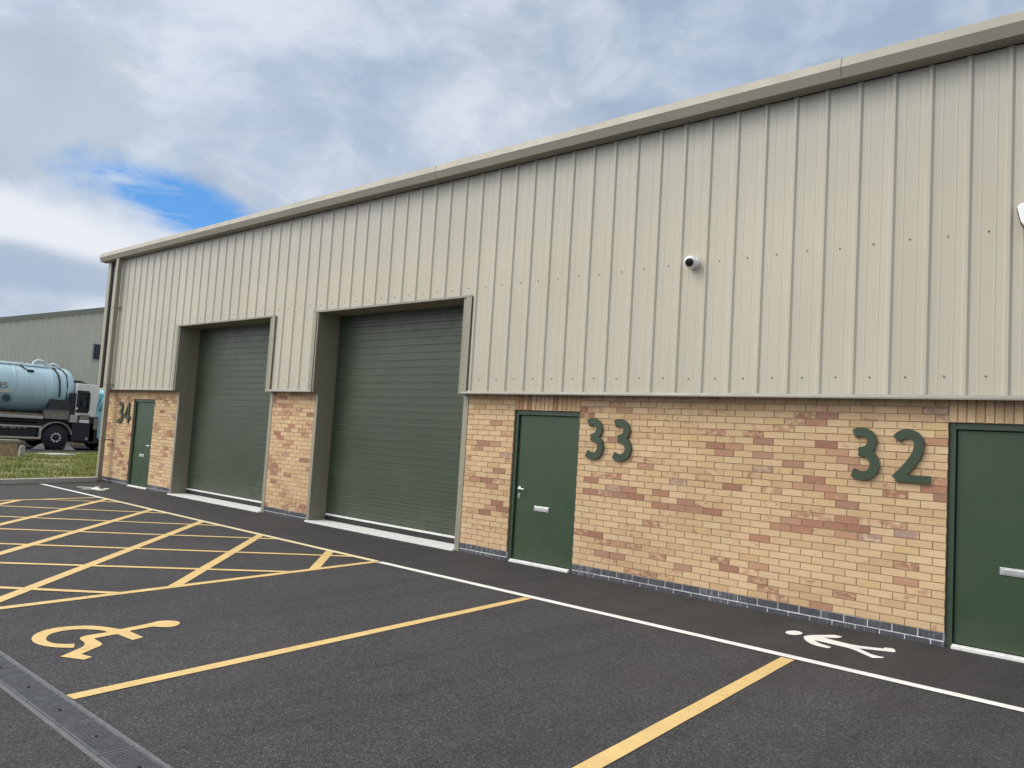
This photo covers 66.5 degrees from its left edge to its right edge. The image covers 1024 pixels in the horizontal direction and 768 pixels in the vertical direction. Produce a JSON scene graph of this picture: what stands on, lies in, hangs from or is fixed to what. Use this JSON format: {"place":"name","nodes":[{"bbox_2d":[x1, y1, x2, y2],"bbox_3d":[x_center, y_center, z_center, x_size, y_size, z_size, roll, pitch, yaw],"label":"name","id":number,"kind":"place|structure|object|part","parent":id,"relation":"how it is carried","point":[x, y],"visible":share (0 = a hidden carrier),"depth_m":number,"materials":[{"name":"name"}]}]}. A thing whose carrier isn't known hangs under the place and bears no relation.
{"place":"outdoors","nodes":[
{"label":"outdoors","id":0,"kind":"place"},
{"bbox_2d":[0,451,97,478],"bbox_3d":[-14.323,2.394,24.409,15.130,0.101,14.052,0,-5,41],"label":"grass","id":1,"kind":"structure","parent":0,"point":[88,459],"depth_m":22.34,"materials":[{"name":"green plant"}]},
{"bbox_2d":[39,453,76,455],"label":"concrete slab","id":2,"kind":"structure","parent":1,"relation":"on","point":[59,454],"depth_m":28.19,"materials":[{"name":"grey concrete"}]},
{"bbox_2d":[0,444,1023,767],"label":"ground","id":3,"kind":"structure","parent":0,"point":[532,682],"depth_m":5.79,"materials":[{"name":"grey asphalt"}]},
{"bbox_2d":[0,439,20,455],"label":"brick wall","id":4,"kind":"structure","parent":3,"relation":"on","point":[8,447],"depth_m":26.04,"materials":[{"name":"brick"}]},
{"bbox_2d":[18,445,24,455],"bbox_3d":[-16.741,2.315,26.665,0.160,0.440,0.160,0,-5,41],"label":"marker post","id":5,"kind":"object","parent":3,"relation":"on","point":[21,451],"visible":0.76,"depth_m":26.61,"materials":[{"name":"concrete"}]},
{"bbox_2d":[31,443,43,448],"bbox_3d":[-20.376,2.678,33.576,0.240,0.249,0.452,0,-5,41],"label":"wheel chock","id":6,"kind":"object","parent":3,"relation":"on","point":[39,446],"visible":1,"depth_m":33.54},
{"bbox_2d":[0,477,98,484],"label":"kerb","id":7,"kind":"structure","parent":3,"relation":"on","point":[45,480],"depth_m":18.01,"materials":[{"name":"concrete"}]},
{"bbox_2d":[0,359,99,448],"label":"tanker lorry","id":8,"kind":"object","parent":3,"relation":"on","point":[63,402],"visible":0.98,"depth_m":33.95,"materials":[{"name":"metal"}]},
{"bbox_2d":[0,307,104,445],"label":"industrial unit","id":9,"kind":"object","parent":3,"relation":"on","point":[70,341],"visible":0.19,"depth_m":39.10,"materials":[{"name":"metal"}]},
{"bbox_2d":[91,343,100,360],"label":"louvre window","id":10,"kind":"structure","parent":9,"relation":"in","point":[96,349],"depth_m":40.37,"materials":[{"name":"grey metal"}]},
{"bbox_2d":[62,444,73,449],"bbox_3d":[-19.570,2.793,34.508,0.240,0.249,0.452,0,-5,41],"label":"wheel chock","id":11,"kind":"object","parent":3,"relation":"on","point":[67,447],"visible":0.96,"depth_m":34.38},
{"bbox_2d":[42,484,98,496],"bbox_3d":[-9.429,2.270,16.661,3.350,0.001,0.098,0,-5,41],"label":"walkway line","id":12,"kind":"object","parent":3,"relation":"on","point":[70,490],"visible":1,"depth_m":16.64,"materials":[{"name":"white paint"}]},
{"bbox_2d":[0,650,171,767],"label":"drainage channel","id":13,"kind":"object","parent":3,"relation":"in","point":[98,740],"visible":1,"depth_m":4.21,"materials":[{"name":"concrete"}]},
{"bbox_2d":[84,390,103,448],"bbox_3d":[-18.395,1.815,37.976,2.040,2.830,4.869,0,-5,41],"label":"pale blue van","id":14,"kind":"object","parent":3,"relation":"on","point":[98,413],"visible":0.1,"depth_m":35.89,"materials":[{"name":"paint"}]},
{"bbox_2d":[85,487,108,489],"bbox_3d":[-9.336,2.334,17.449,0.939,0.001,0.596,0,-5,41],"label":"walking figure symbol","id":15,"kind":"object","parent":3,"relation":"on","point":[95,488],"visible":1,"depth_m":17.50,"materials":[{"name":"white paint"}]},
{"bbox_2d":[32,620,179,659],"bbox_3d":[-3.171,1.897,5.937,0.768,0.001,1.168,3,-4,11],"label":"wheelchair symbol","id":16,"kind":"object","parent":3,"relation":"on","point":[89,641],"visible":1,"depth_m":5.89,"materials":[{"name":"yellow paint"}]},
{"bbox_2d":[0,497,377,608],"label":"hatched box","id":17,"kind":"object","parent":3,"relation":"on","point":[317,564],"visible":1,"depth_m":9.66,"materials":[{"name":"yellow paint"}]},
{"bbox_2d":[67,597,530,698],"bbox_3d":[-1.213,2.053,6.435,0.103,0.001,4.642,0,-5,37],"label":"parking line","id":18,"kind":"object","parent":3,"relation":"on","point":[185,672],"visible":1,"depth_m":5.67,"materials":[{"name":"yellow paint"}]},
{"bbox_2d":[96,10,1023,662],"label":"industrial unit","id":19,"kind":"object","parent":3,"relation":"on","point":[454,356],"visible":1,"depth_m":9.34,"materials":[{"name":"metal"}]},
{"bbox_2d":[117,402,129,422],"bbox_3d":[-9.452,0.697,19.061,0.666,0.523,0.049,0,-5,41],"label":"unit number","id":20,"kind":"object","parent":19,"relation":"attached to","point":[125,413],"visible":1,"depth_m":19.01,"materials":[{"name":"green metal"}]},
{"bbox_3d":[-8.696,1.413,18.429,1.099,2.099,0.172,0,-5,41],"label":"door","id":21,"kind":"part","parent":19,"relation":"part of","materials":[{"name":"green paint"}]},
{"bbox_3d":[-5.796,0.603,16.385,3.607,3.683,0.025,0,-5,41],"label":"roller door","id":22,"kind":"part","parent":19,"relation":"part of","materials":[{"name":"metal"}]},
{"bbox_3d":[-1.882,0.603,13.000,3.607,3.683,0.025,0,-5,41],"label":"roller door","id":23,"kind":"part","parent":19,"relation":"part of","materials":[{"name":"metal"}]},
{"bbox_3d":[0.449,1.415,10.520,1.119,2.099,0.172,0,-5,41],"label":"door","id":24,"kind":"part","parent":19,"relation":"part of","materials":[{"name":"green paint"}]},
{"bbox_2d":[585,418,631,460],"bbox_3d":[1.221,0.699,9.831,0.679,0.523,0.048,0,-5,41],"label":"unit number","id":25,"kind":"object","parent":19,"relation":"attached to","point":[623,439],"visible":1,"depth_m":9.75,"materials":[{"name":"green metal"}]},
{"bbox_2d":[684,256,699,269],"bbox_3d":[2.085,-1.423,9.111,0.152,0.152,0.174,0,-5,41],"label":"security camera","id":26,"kind":"object","parent":19,"relation":"attached to","point":[692,262],"visible":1,"depth_m":9.06,"materials":[{"name":"white plastic"}]},
{"bbox_2d":[850,427,930,483],"bbox_3d":[3.716,0.700,7.673,0.726,0.523,0.048,0,-5,41],"label":"unit number","id":27,"kind":"object","parent":19,"relation":"attached to","point":[900,474],"visible":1,"depth_m":7.61,"materials":[{"name":"green metal"}]},
{"bbox_3d":[4.533,1.415,6.988,1.119,2.099,0.172,0,-5,41],"label":"door","id":28,"kind":"part","parent":19,"relation":"part of","materials":[{"name":"green paint"}]},
{"bbox_2d":[1017,203,1023,227],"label":"alarm box","id":29,"kind":"object","parent":19,"relation":"attached to","point":[1020,210],"visible":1,"depth_m":6.97,"materials":[{"name":"white plastic"}]},
{"bbox_2d":[572,657,792,767],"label":"parking line","id":30,"kind":"object","parent":3,"relation":"on","point":[623,748],"visible":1,"depth_m":4.83,"materials":[{"name":"yellow paint"}]},
{"bbox_2d":[377,562,1023,711],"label":"walkway line","id":31,"kind":"object","parent":3,"relation":"on","point":[796,657],"visible":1,"depth_m":6.75,"materials":[{"name":"white paint"}]},
{"bbox_2d":[785,631,894,657],"bbox_3d":[2.960,2.359,7.130,0.939,0.001,0.596,0,-5,41],"label":"walking figure symbol","id":32,"kind":"object","parent":3,"relation":"on","point":[811,639],"visible":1,"depth_m":7.07,"materials":[{"name":"white paint"}]},
{"bbox_2d":[0,0,1023,316],"label":"sky","id":33,"kind":"structure","parent":0,"point":[124,123],"materials":[{"name":"blue"}]}
]}

